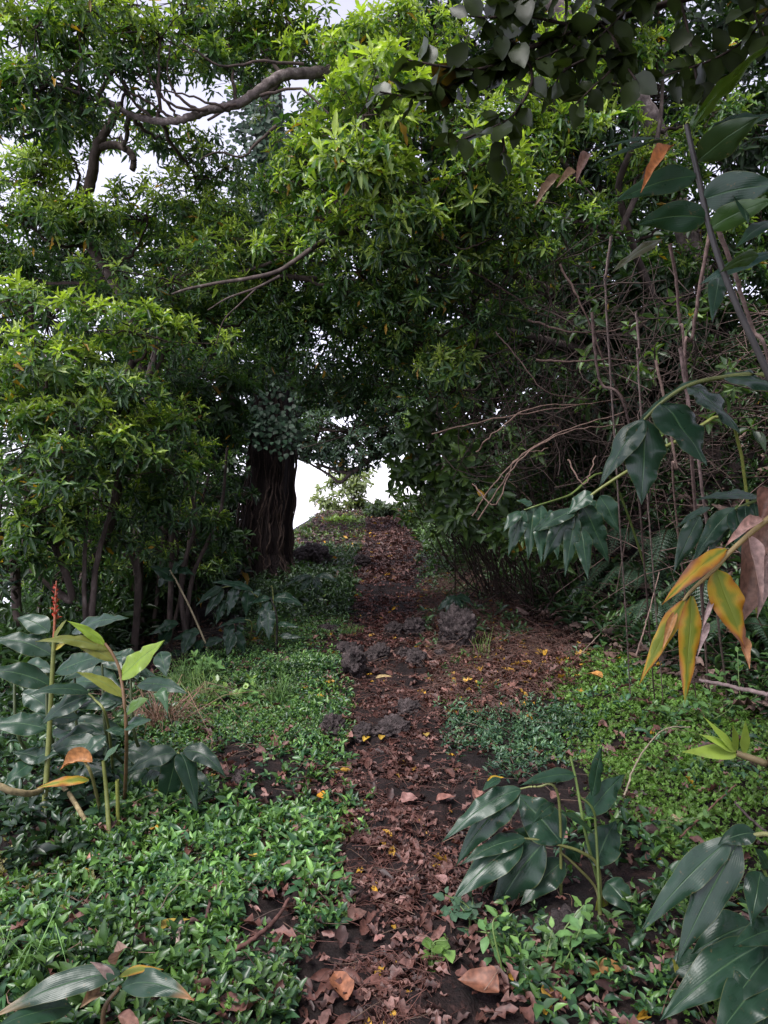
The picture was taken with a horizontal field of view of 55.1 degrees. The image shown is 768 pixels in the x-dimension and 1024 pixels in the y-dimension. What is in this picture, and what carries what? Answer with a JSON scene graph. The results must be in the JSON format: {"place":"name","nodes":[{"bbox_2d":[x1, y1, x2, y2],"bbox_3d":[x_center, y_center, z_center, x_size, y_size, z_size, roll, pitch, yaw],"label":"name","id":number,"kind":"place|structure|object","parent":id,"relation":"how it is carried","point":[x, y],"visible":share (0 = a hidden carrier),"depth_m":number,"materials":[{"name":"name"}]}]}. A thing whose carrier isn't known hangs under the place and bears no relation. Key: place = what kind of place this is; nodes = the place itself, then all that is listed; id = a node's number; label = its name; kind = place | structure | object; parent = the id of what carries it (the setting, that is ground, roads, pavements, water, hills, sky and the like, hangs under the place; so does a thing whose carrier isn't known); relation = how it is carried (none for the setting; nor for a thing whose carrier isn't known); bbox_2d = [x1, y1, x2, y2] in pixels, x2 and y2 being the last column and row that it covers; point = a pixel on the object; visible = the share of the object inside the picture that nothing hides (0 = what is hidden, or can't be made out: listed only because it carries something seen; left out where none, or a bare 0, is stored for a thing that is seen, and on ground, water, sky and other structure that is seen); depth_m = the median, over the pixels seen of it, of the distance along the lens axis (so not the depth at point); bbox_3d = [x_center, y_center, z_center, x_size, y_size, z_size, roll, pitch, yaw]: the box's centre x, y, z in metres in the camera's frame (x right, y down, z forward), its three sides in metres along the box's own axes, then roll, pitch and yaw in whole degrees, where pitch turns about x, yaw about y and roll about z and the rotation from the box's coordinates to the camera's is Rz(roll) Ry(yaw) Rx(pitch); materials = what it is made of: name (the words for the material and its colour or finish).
{"place":"outdoors","nodes":[
{"label":"outdoors","id":0,"kind":"place"},
{"bbox_2d":[0,371,767,1023],"bbox_3d":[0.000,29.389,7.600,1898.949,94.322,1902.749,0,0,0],"label":"ground","id":1,"kind":"structure","parent":0,"point":[548,901],"depth_m":3.75,"materials":[{"name":"soil"}]},
{"bbox_2d":[0,898,87,989],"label":"grass tuft","id":2,"kind":"object","parent":1,"relation":"on","point":[25,955],"visible":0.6,"depth_m":2.31,"materials":[{"name":"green plant"}]},
{"bbox_2d":[0,581,127,827],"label":"ginger plant","id":3,"kind":"object","parent":1,"relation":"on","point":[26,675],"visible":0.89,"depth_m":3.46,"materials":[{"name":"green plant"}]},
{"bbox_2d":[0,434,160,610],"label":"evergreen tree","id":4,"kind":"object","parent":1,"relation":"on","point":[25,575],"visible":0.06,"depth_m":7.83,"materials":[{"name":"green plant"}]},
{"bbox_2d":[0,265,168,657],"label":"evergreen tree","id":5,"kind":"object","parent":1,"relation":"on","point":[40,526],"visible":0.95,"depth_m":5.54,"materials":[{"name":"green plant"}]},
{"bbox_2d":[0,941,193,1023],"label":"ginger plant","id":6,"kind":"object","parent":1,"relation":"on","point":[44,1001],"visible":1,"depth_m":1.87,"materials":[{"name":"green plant"}]},
{"bbox_2d":[25,621,170,835],"bbox_3d":[-1.291,0.982,3.592,0.675,1.000,0.784,0,0,0],"label":"ginger plant","id":7,"kind":"object","parent":1,"relation":"on","point":[83,747],"visible":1,"depth_m":3.32,"materials":[{"name":"green plant"}]},
{"bbox_2d":[13,650,186,810],"bbox_3d":[-1.478,1.144,3.833,1.069,0.828,0.588,0,0,0],"label":"ginger plant","id":8,"kind":"object","parent":1,"relation":"on","point":[78,722],"visible":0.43,"depth_m":3.81,"materials":[{"name":"plant"}]},
{"bbox_2d":[0,101,200,580],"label":"evergreen tree","id":9,"kind":"object","parent":1,"relation":"on","point":[62,229],"visible":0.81,"depth_m":7.24,"materials":[{"name":"green plant"}]},
{"bbox_2d":[0,224,214,450],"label":"evergreen tree","id":10,"kind":"object","parent":1,"relation":"on","point":[48,321],"visible":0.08,"depth_m":10.74,"materials":[{"name":"green plant"}]},
{"bbox_2d":[0,336,247,529],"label":"evergreen tree","id":11,"kind":"object","parent":1,"relation":"on","point":[235,507],"depth_m":13.36,"materials":[{"name":"green plant"}]},
{"bbox_2d":[19,286,241,651],"bbox_3d":[-2.328,-0.003,7.305,2.200,3.395,3.847,0,0,-22],"label":"evergreen tree","id":12,"kind":"object","parent":1,"relation":"on","point":[152,496],"visible":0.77,"depth_m":6.31,"materials":[{"name":"green plant"}]},
{"bbox_2d":[16,179,272,536],"bbox_3d":[-3.389,-1.962,11.816,2.856,6.687,4.328,0,0,43],"label":"evergreen tree","id":13,"kind":"object","parent":1,"relation":"on","point":[235,479],"visible":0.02,"depth_m":11.58,"materials":[{"name":"green plant"}]},
{"bbox_2d":[128,742,225,813],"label":"ginger plant","id":14,"kind":"object","parent":1,"relation":"on","point":[178,769],"visible":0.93,"depth_m":3.58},
{"bbox_2d":[90,674,267,740],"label":"grass tuft","id":15,"kind":"object","parent":1,"relation":"on","point":[156,715],"visible":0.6,"depth_m":4.74,"materials":[{"name":"green plant"}]},
{"bbox_2d":[98,368,265,599],"bbox_3d":[-2.707,-0.150,9.707,3.114,3.184,3.683,0,0,-36],"label":"evergreen tree","id":16,"kind":"object","parent":1,"relation":"on","point":[230,539],"visible":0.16,"depth_m":8.92,"materials":[{"name":"green plant"}]},
{"bbox_2d":[148,560,222,655],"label":"ginger plant","id":17,"kind":"object","parent":1,"relation":"on","point":[166,626],"visible":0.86,"depth_m":7.06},
{"bbox_2d":[154,648,229,690],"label":"grass tuft","id":18,"kind":"object","parent":1,"relation":"on","point":[183,679],"visible":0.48,"depth_m":5.75,"materials":[{"name":"green plant"}]},
{"bbox_2d":[186,649,225,684],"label":"herb","id":19,"kind":"object","parent":1,"relation":"on","point":[216,665],"visible":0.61,"depth_m":6.02,"materials":[{"name":"green plant"}]},
{"bbox_2d":[168,668,252,703],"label":"grass tuft","id":20,"kind":"object","parent":1,"relation":"on","point":[207,692],"visible":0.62,"depth_m":5.47,"materials":[{"name":"green plant"}]},
{"bbox_2d":[62,166,381,644],"bbox_3d":[-1.858,-0.944,7.832,2.740,4.902,4.541,0,0,-19],"label":"evergreen tree","id":21,"kind":"object","parent":1,"relation":"on","point":[213,278],"visible":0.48,"depth_m":7.32,"materials":[{"name":"green plant"}]},
{"bbox_2d":[209,673,263,703],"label":"herb","id":22,"kind":"object","parent":1,"relation":"on","point":[245,689],"visible":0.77,"depth_m":5.48,"materials":[{"name":"green plant"}]},
{"bbox_2d":[231,767,253,788],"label":"lava stone","id":23,"kind":"object","parent":1,"relation":"on","point":[237,777],"visible":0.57,"depth_m":3.89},
{"bbox_2d":[195,580,302,654],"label":"ginger plant","id":24,"kind":"object","parent":1,"relation":"on","point":[266,613],"visible":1,"depth_m":7.11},
{"bbox_2d":[198,15,320,581],"bbox_3d":[-2.113,-3.523,12.317,2.150,9.972,2.310,0,0,-38],"label":"cedar tree","id":25,"kind":"object","parent":1,"relation":"on","point":[271,457],"visible":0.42,"depth_m":12.45,"materials":[{"name":"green plant"}]},
{"bbox_2d":[236,669,302,706],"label":"grass tuft","id":26,"kind":"object","parent":1,"relation":"on","point":[278,692],"visible":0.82,"depth_m":5.51,"materials":[{"name":"green plant"}]},
{"bbox_2d":[280,573,339,595],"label":"ginger plant","id":27,"kind":"object","parent":1,"relation":"on","point":[307,580],"visible":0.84,"depth_m":10.27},
{"bbox_2d":[293,541,332,566],"bbox_3d":[-1.358,0.913,13.946,0.775,0.718,0.876,0,0,0],"label":"lava stone","id":28,"kind":"object","parent":1,"relation":"on","point":[307,551],"visible":0.5,"depth_m":13.75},
{"bbox_2d":[320,712,345,738],"bbox_3d":[-0.326,1.383,4.690,0.160,0.217,0.199,0,0,20],"label":"lava stone","id":29,"kind":"object","parent":1,"relation":"on","point":[331,722],"visible":0.73,"depth_m":4.63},
{"bbox_2d":[321,514,360,524],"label":"bush","id":30,"kind":"object","parent":1,"relation":"on","point":[343,517],"visible":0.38,"depth_m":25.66,"materials":[{"name":"green plant"}]},
{"bbox_2d":[309,468,382,511],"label":"evergreen tree","id":31,"kind":"object","parent":1,"relation":"on","point":[355,486],"visible":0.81,"depth_m":32.75,"materials":[{"name":"green plant"}]},
{"bbox_2d":[341,644,366,679],"bbox_3d":[-0.253,1.288,6.197,0.228,0.341,0.321,0,0,0],"label":"lava stone","id":32,"kind":"object","parent":1,"relation":"on","point":[353,661],"visible":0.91,"depth_m":6.12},
{"bbox_2d":[352,721,378,744],"bbox_3d":[-0.121,1.409,4.665,0.190,0.177,0.197,0,0,0],"label":"lava stone","id":33,"kind":"object","parent":1,"relation":"on","point":[362,729],"visible":0.81,"depth_m":4.62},
{"bbox_2d":[0,0,732,345],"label":"evergreen tree","id":34,"kind":"object","parent":1,"relation":"on","point":[48,104],"visible":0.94,"depth_m":6.20,"materials":[{"name":"green plant"}]},
{"bbox_2d":[294,365,445,483],"bbox_3d":[-0.313,-2.719,22.612,6.929,3.740,4.413,0,0,-19],"label":"evergreen tree","id":35,"kind":"object","parent":1,"relation":"on","point":[331,448],"visible":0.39,"depth_m":21.72,"materials":[{"name":"green plant"}]},
{"bbox_2d":[364,642,390,662],"bbox_3d":[-0.049,1.328,6.793,0.253,0.234,0.247,0,0,-27],"label":"lava stone","id":36,"kind":"object","parent":1,"relation":"on","point":[377,651],"visible":0.73,"depth_m":6.74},
{"bbox_2d":[363,498,398,517],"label":"bush","id":37,"kind":"object","parent":1,"relation":"on","point":[378,508],"visible":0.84,"depth_m":27.63,"materials":[{"name":"green plant"}]},
{"bbox_2d":[0,475,767,1023],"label":"leaf litter","id":38,"kind":"object","parent":1,"relation":"on","point":[494,665],"visible":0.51,"depth_m":3.80,"materials":[{"name":"plant"}]},
{"bbox_2d":[329,971,353,999],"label":"fallen leaf","id":39,"kind":"object","parent":38,"relation":"on","point":[346,985],"visible":1,"depth_m":2.23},
{"bbox_2d":[458,966,498,992],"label":"fallen leaf","id":40,"kind":"object","parent":38,"relation":"on","point":[479,979],"visible":1,"depth_m":2.29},
{"bbox_2d":[0,552,767,1023],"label":"leafy ground cover","id":41,"kind":"object","parent":1,"relation":"on","point":[220,966],"visible":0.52,"depth_m":3.06,"materials":[{"name":"green plant"}]},
{"bbox_2d":[0,781,86,822],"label":"ginger cane","id":42,"kind":"object","parent":41,"relation":"on","point":[5,788],"visible":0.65,"depth_m":3.28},
{"bbox_2d":[235,897,289,951],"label":"twig","id":43,"kind":"object","parent":41,"relation":"on","point":[256,936],"visible":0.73,"depth_m":2.50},
{"bbox_2d":[589,958,631,975],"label":"fallen leaf","id":44,"kind":"object","parent":41,"relation":"on","point":[602,968],"visible":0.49,"depth_m":2.39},
{"bbox_2d":[0,317,767,714],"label":"undergrowth","id":45,"kind":"object","parent":1,"relation":"on","point":[124,607],"visible":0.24,"depth_m":7.51,"materials":[{"name":"green plant"}]},
{"bbox_2d":[0,560,767,1023],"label":"spikemoss carpet","id":46,"kind":"object","parent":1,"relation":"on","point":[624,766],"visible":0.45,"depth_m":4.05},
{"bbox_2d":[374,713,411,737],"bbox_3d":[0.057,1.392,4.714,0.248,0.173,0.241,0,0,0],"label":"lava stone","id":47,"kind":"object","parent":1,"relation":"on","point":[391,724],"visible":0.72,"depth_m":4.64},
{"bbox_2d":[183,181,612,421],"bbox_3d":[0.796,-2.060,8.874,3.431,2.040,6.655,0,0,42],"label":"evergreen tree","id":48,"kind":"object","parent":1,"relation":"on","point":[266,245],"visible":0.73,"depth_m":7.21,"materials":[{"name":"green plant"}]},
{"bbox_2d":[395,697,421,717],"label":"lava stone","id":49,"kind":"object","parent":1,"relation":"on","point":[407,705],"visible":0.75,"depth_m":5.10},
{"bbox_2d":[402,616,426,636],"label":"lava stone","id":50,"kind":"object","parent":1,"relation":"on","point":[412,624],"visible":0.78,"depth_m":7.87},
{"bbox_2d":[405,647,427,666],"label":"lava stone","id":51,"kind":"object","parent":1,"relation":"on","point":[415,656],"visible":0.73,"depth_m":6.58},
{"bbox_2d":[422,933,454,971],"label":"herb","id":52,"kind":"object","parent":1,"relation":"on","point":[441,947],"visible":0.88,"depth_m":2.45,"materials":[{"name":"green plant"}]},
{"bbox_2d":[384,481,497,550],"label":"bank shrub","id":53,"kind":"object","parent":1,"relation":"on","point":[413,500],"visible":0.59,"depth_m":12.03,"materials":[{"name":"green plant"}]},
{"bbox_2d":[248,0,642,357],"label":"evergreen tree","id":54,"kind":"object","parent":1,"relation":"on","point":[380,158],"visible":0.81,"depth_m":5.78,"materials":[{"name":"green plant"}]},
{"bbox_2d":[437,594,473,612],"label":"ginger plant","id":55,"kind":"object","parent":1,"relation":"on","point":[448,601],"visible":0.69,"depth_m":8.61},
{"bbox_2d":[437,602,476,648],"bbox_3d":[0.702,1.151,7.104,0.382,0.542,0.540,0,0,0],"label":"lava stone","id":56,"kind":"object","parent":1,"relation":"on","point":[454,619],"visible":0.78,"depth_m":6.94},
{"bbox_2d":[241,0,702,418],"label":"evergreen tree","id":57,"kind":"object","parent":1,"relation":"on","point":[476,50],"visible":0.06,"depth_m":9.83,"materials":[{"name":"green plant"}]},
{"bbox_2d":[433,886,540,950],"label":"herb","id":58,"kind":"object","parent":1,"relation":"on","point":[469,908],"visible":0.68,"depth_m":2.69,"materials":[{"name":"green plant"}]},
{"bbox_2d":[325,169,663,428],"bbox_3d":[1.314,-1.928,8.309,3.282,1.947,5.434,0,0,43],"label":"evergreen tree","id":59,"kind":"object","parent":1,"relation":"on","point":[445,374],"visible":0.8,"depth_m":6.62,"materials":[{"name":"green plant"}]},
{"bbox_2d":[435,489,567,612],"bbox_3d":[1.390,0.452,8.252,1.663,1.549,2.748,0,0,0],"label":"bank shrub","id":60,"kind":"object","parent":1,"relation":"on","point":[462,521],"visible":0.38,"depth_m":7.49,"materials":[{"name":"green plant"}]},
{"bbox_2d":[380,399,630,611],"bbox_3d":[1.291,-0.027,8.425,2.156,2.565,3.845,0,0,-31],"label":"bank shrub","id":61,"kind":"object","parent":1,"relation":"on","point":[417,468],"visible":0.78,"depth_m":8.17,"materials":[{"name":"green plant"}]},
{"bbox_2d":[477,905,535,971],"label":"herb","id":62,"kind":"object","parent":1,"relation":"on","point":[494,938],"visible":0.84,"depth_m":2.45,"materials":[{"name":"green plant"}]},
{"bbox_2d":[420,318,643,612],"bbox_3d":[1.648,-0.319,7.283,2.026,3.052,2.367,0,0,32],"label":"bank shrub","id":63,"kind":"object","parent":1,"relation":"on","point":[526,379],"visible":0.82,"depth_m":6.82,"materials":[{"name":"green plant"}]},
{"bbox_2d":[442,745,632,914],"bbox_3d":[0.598,1.293,2.832,0.769,0.732,0.338,0,0,0],"label":"ginger plant","id":64,"kind":"object","parent":1,"relation":"on","point":[523,865],"visible":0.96,"depth_m":2.79,"materials":[{"name":"plant"}]},
{"bbox_2d":[538,903,588,948],"bbox_3d":[0.646,1.474,2.578,0.183,0.132,0.177,0,0,30],"label":"lava stone","id":65,"kind":"object","parent":1,"relation":"on","point":[557,915],"visible":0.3,"depth_m":2.58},
{"bbox_2d":[528,895,602,976],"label":"herb","id":66,"kind":"object","parent":1,"relation":"on","point":[576,921],"visible":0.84,"depth_m":2.47,"materials":[{"name":"green plant"}]},
{"bbox_2d":[366,0,767,184],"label":"laurel tree","id":67,"kind":"object","parent":1,"relation":"on","point":[508,58],"visible":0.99,"depth_m":1.97,"materials":[{"name":"green plant"}]},
{"bbox_2d":[503,472,652,586],"bbox_3d":[1.748,0.247,5.826,0.300,1.146,2.483,0,0,44],"label":"ginger plant","id":68,"kind":"object","parent":1,"relation":"on","point":[528,523],"visible":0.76,"depth_m":5.08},
{"bbox_2d":[398,0,767,462],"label":"evergreen tree","id":69,"kind":"object","parent":1,"relation":"on","point":[701,27],"visible":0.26,"depth_m":8.60,"materials":[{"name":"green plant"}]},
{"bbox_2d":[563,579,606,604],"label":"fern","id":70,"kind":"object","parent":1,"relation":"on","point":[590,584],"visible":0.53,"depth_m":7.60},
{"bbox_2d":[431,0,767,377],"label":"evergreen tree","id":71,"kind":"object","parent":1,"relation":"on","point":[548,134],"visible":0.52,"depth_m":6.69,"materials":[{"name":"green plant"}]},
{"bbox_2d":[435,271,767,717],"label":"dry brush","id":72,"kind":"object","parent":1,"relation":"on","point":[701,667],"visible":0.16,"depth_m":6.78,"materials":[{"name":"plant"}]},
{"bbox_2d":[578,555,645,590],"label":"fern","id":73,"kind":"object","parent":1,"relation":"on","point":[610,563],"visible":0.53,"depth_m":7.27,"materials":[{"name":"green plant"}]},
{"bbox_2d":[603,236,630,699],"bbox_3d":[1.413,0.043,4.406,0.050,2.792,1.733,0,0,22],"label":"dry cane","id":74,"kind":"object","parent":1,"relation":"on","point":[607,262],"visible":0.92,"depth_m":4.02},
{"bbox_2d":[590,312,654,701],"bbox_3d":[1.525,0.225,4.366,0.146,2.411,1.849,0,0,30],"label":"dry cane","id":75,"kind":"object","parent":1,"relation":"on","point":[596,363],"visible":0.87,"depth_m":3.71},
{"bbox_2d":[592,522,657,556],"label":"fern","id":76,"kind":"object","parent":1,"relation":"on","point":[629,533],"visible":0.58,"depth_m":7.23,"materials":[{"name":"green plant"}]},
{"bbox_2d":[485,166,767,573],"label":"bank shrub","id":77,"kind":"object","parent":1,"relation":"on","point":[662,318],"visible":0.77,"depth_m":6.19,"materials":[{"name":"green plant"}]},
{"bbox_2d":[432,396,638,434],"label":"vine","id":78,"kind":"object","parent":77,"relation":"attached to","point":[522,414],"visible":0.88,"depth_m":6.12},
{"bbox_2d":[471,412,623,515],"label":"vine","id":79,"kind":"object","parent":77,"relation":"attached to","point":[531,448],"visible":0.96,"depth_m":5.56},
{"bbox_2d":[477,424,623,519],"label":"vine","id":80,"kind":"object","parent":77,"relation":"attached to","point":[529,451],"visible":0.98,"depth_m":5.47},
{"bbox_2d":[559,264,637,419],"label":"vine","id":81,"kind":"object","parent":77,"relation":"attached to","point":[570,283],"visible":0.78,"depth_m":6.00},
{"bbox_2d":[536,358,675,375],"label":"vine","id":82,"kind":"object","parent":77,"relation":"attached to","point":[551,360],"visible":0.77,"depth_m":6.00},
{"bbox_2d":[591,563,682,599],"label":"fern","id":83,"kind":"object","parent":1,"relation":"on","point":[636,573],"visible":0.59,"depth_m":6.72,"materials":[{"name":"green plant"}]},
{"bbox_2d":[609,599,675,628],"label":"fern","id":84,"kind":"object","parent":1,"relation":"on","point":[665,605],"visible":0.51,"depth_m":6.28,"materials":[{"name":"green plant"}]},
{"bbox_2d":[536,416,758,636],"bbox_3d":[1.857,0.164,4.664,2.327,1.614,0.357,0,0,-31],"label":"ginger plant","id":85,"kind":"object","parent":1,"relation":"on","point":[583,531],"visible":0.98,"depth_m":4.19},
{"bbox_2d":[635,312,663,702],"bbox_3d":[1.604,0.224,4.399,0.018,2.410,1.773,0,0,25],"label":"dry cane","id":86,"kind":"object","parent":1,"relation":"on","point":[638,338],"visible":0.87,"depth_m":4.16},
{"bbox_2d":[534,46,767,381],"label":"ginger plant","id":87,"kind":"object","parent":1,"relation":"on","point":[731,199],"visible":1,"depth_m":1.67,"materials":[{"name":"green plant"}]},
{"bbox_2d":[624,529,707,572],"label":"fern","id":88,"kind":"object","parent":1,"relation":"on","point":[663,540],"visible":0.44,"depth_m":6.51,"materials":[{"name":"green plant"}]},
{"bbox_2d":[655,360,696,697],"bbox_3d":[1.806,0.335,4.380,0.088,2.161,1.838,0,0,29],"label":"dry cane","id":89,"kind":"object","parent":1,"relation":"on","point":[674,464],"visible":0.62,"depth_m":3.69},
{"bbox_2d":[653,580,708,619],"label":"fern","id":90,"kind":"object","parent":1,"relation":"on","point":[698,589],"visible":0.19,"depth_m":5.86,"materials":[{"name":"green plant"}]},
{"bbox_2d":[599,369,767,504],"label":"ginger plant","id":91,"kind":"object","parent":1,"relation":"on","point":[639,447],"visible":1,"depth_m":2.57,"materials":[{"name":"plant"}]},
{"bbox_2d":[656,808,718,840],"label":"herb","id":92,"kind":"object","parent":1,"relation":"on","point":[678,823],"visible":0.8,"depth_m":3.33,"materials":[{"name":"green plant"}]},
{"bbox_2d":[668,243,709,690],"bbox_3d":[1.865,0.043,4.391,0.044,2.719,1.850,0,0,30],"label":"dry cane","id":93,"kind":"object","parent":1,"relation":"on","point":[676,285],"visible":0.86,"depth_m":3.77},
{"bbox_2d":[647,685,743,723],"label":"herb","id":94,"kind":"object","parent":1,"relation":"on","point":[685,709],"visible":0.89,"depth_m":4.74,"materials":[{"name":"green plant"}]},
{"bbox_2d":[683,233,709,688],"bbox_3d":[1.893,0.011,4.423,0.136,2.786,1.763,0,0,24],"label":"dry cane","id":95,"kind":"object","parent":1,"relation":"on","point":[705,256],"visible":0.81,"depth_m":3.79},
{"bbox_2d":[678,347,727,697],"bbox_3d":[1.967,0.287,4.380,0.083,2.190,1.889,0,0,32],"label":"dry cane","id":96,"kind":"object","parent":1,"relation":"on","point":[681,356],"visible":0.57,"depth_m":3.72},
{"bbox_2d":[639,487,767,703],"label":"ginger plant","id":97,"kind":"object","parent":1,"relation":"on","point":[732,604],"visible":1,"depth_m":2.09,"materials":[{"name":"yellow plant"}]},
{"bbox_2d":[640,823,767,1023],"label":"ginger plant","id":98,"kind":"object","parent":1,"relation":"on","point":[725,960],"visible":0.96,"depth_m":2.12,"materials":[{"name":"plant"}]},
{"bbox_2d":[673,489,762,572],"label":"ginger plant","id":99,"kind":"object","parent":1,"relation":"on","point":[720,525],"visible":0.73,"depth_m":2.94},
{"bbox_2d":[682,717,767,767],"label":"budding shoot","id":100,"kind":"object","parent":1,"relation":"on","point":[723,747],"visible":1,"depth_m":0.94,"materials":[{"name":"green plant"}]},
{"bbox_2d":[696,0,767,300],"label":"evergreen tree","id":101,"kind":"object","parent":1,"relation":"on","point":[759,154],"visible":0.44,"depth_m":8.70,"materials":[{"name":"green plant"}]},
{"bbox_2d":[699,679,767,696],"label":"twig","id":102,"kind":"object","parent":1,"relation":"on","point":[758,692],"visible":1,"depth_m":2.71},
{"bbox_2d":[700,616,767,642],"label":"fern","id":103,"kind":"object","parent":1,"relation":"on","point":[762,619],"visible":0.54,"depth_m":5.19,"materials":[{"name":"green plant"}]},
{"bbox_2d":[704,646,767,715],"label":"herb","id":104,"kind":"object","parent":1,"relation":"on","point":[737,667],"visible":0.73,"depth_m":4.85,"materials":[{"name":"green plant"}]},
{"bbox_2d":[716,231,767,363],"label":"dry cane","id":105,"kind":"object","parent":1,"relation":"on","point":[735,275],"visible":0.76,"depth_m":3.73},
{"bbox_2d":[0,0,767,515],"label":"sky","id":106,"kind":"structure","parent":0,"point":[307,476],"materials":[{"name":"white"}]},
{"bbox_2d":[339,515,483,1023],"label":"path","id":107,"kind":"structure","parent":0,"point":[460,996],"depth_m":3.29,"materials":[{"name":"soil"}]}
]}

